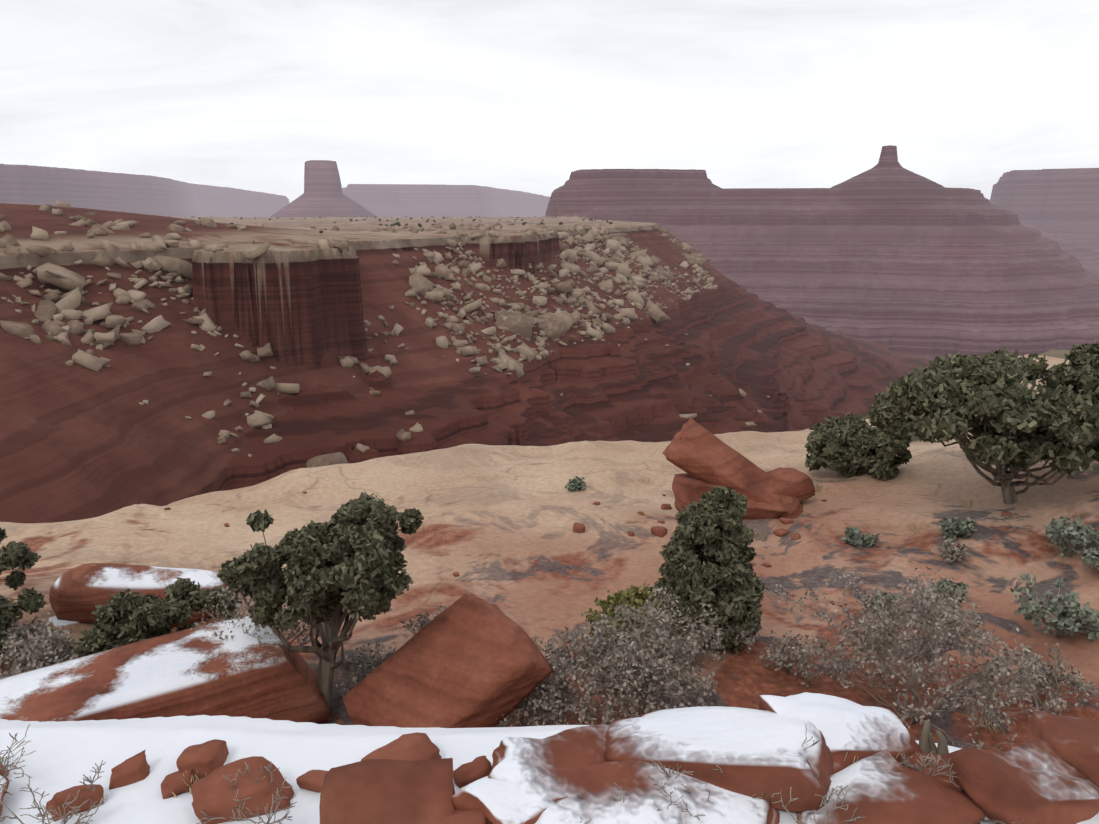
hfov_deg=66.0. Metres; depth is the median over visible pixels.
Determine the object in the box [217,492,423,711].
twisted juniper
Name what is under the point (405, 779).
ledge stones
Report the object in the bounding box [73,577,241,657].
juniper
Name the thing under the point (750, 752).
ledge outcrop
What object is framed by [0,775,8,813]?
rock
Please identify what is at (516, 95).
sky
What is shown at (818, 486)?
grass tufts
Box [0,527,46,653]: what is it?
juniper
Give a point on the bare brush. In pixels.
(646, 662)
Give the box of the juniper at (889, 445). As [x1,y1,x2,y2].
[847,425,911,480]
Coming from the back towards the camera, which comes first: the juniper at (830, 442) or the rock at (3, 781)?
the juniper at (830, 442)
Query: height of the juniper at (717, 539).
2.289 m
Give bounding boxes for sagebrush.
[565,476,1098,640]
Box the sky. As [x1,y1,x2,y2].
[0,0,1098,202]
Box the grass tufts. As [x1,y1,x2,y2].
[172,474,1010,797]
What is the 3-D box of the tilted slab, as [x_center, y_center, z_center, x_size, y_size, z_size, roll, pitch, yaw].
[-1.126,3.006,9.288,2.026,1.604,1.361,-7,15,-28]
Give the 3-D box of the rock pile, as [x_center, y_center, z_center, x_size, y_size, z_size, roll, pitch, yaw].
[3.868,1.271,17.166,3.219,1.906,1.934,0,13,1]
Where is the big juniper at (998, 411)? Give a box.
[884,346,1098,503]
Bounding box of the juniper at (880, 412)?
[866,392,916,436]
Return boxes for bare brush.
[0,538,1098,823]
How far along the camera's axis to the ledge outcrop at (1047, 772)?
2.13 m
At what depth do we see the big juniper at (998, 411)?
15.01 m
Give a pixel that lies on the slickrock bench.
(496, 528)
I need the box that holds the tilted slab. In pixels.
[342,593,552,727]
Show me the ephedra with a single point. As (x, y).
(625, 597)
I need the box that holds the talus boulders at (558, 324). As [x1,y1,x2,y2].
[0,200,769,467]
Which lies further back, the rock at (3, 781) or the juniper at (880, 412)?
the juniper at (880, 412)
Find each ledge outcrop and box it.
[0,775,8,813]
[452,691,984,823]
[941,711,1098,823]
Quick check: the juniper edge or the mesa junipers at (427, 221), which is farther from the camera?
the mesa junipers at (427, 221)
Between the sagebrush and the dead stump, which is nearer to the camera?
the dead stump
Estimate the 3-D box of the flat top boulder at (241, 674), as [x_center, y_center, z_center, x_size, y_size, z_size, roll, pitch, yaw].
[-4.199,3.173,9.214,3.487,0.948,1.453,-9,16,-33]
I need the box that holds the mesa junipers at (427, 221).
[168,216,612,376]
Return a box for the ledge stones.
[0,732,962,823]
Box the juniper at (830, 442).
[805,412,887,477]
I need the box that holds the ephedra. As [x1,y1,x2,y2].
[584,578,703,650]
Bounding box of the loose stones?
[164,491,1017,664]
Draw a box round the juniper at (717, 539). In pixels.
[653,486,767,653]
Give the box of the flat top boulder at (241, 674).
[0,615,329,723]
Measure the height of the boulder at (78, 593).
0.819 m
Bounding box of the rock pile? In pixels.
[662,418,814,519]
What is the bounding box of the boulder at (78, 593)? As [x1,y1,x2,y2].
[49,563,225,625]
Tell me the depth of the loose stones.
16.04 m
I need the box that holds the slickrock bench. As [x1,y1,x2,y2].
[0,354,1098,823]
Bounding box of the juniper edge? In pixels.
[1057,342,1098,408]
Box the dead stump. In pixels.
[919,720,948,754]
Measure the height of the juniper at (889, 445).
1.196 m
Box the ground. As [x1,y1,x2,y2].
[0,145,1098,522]

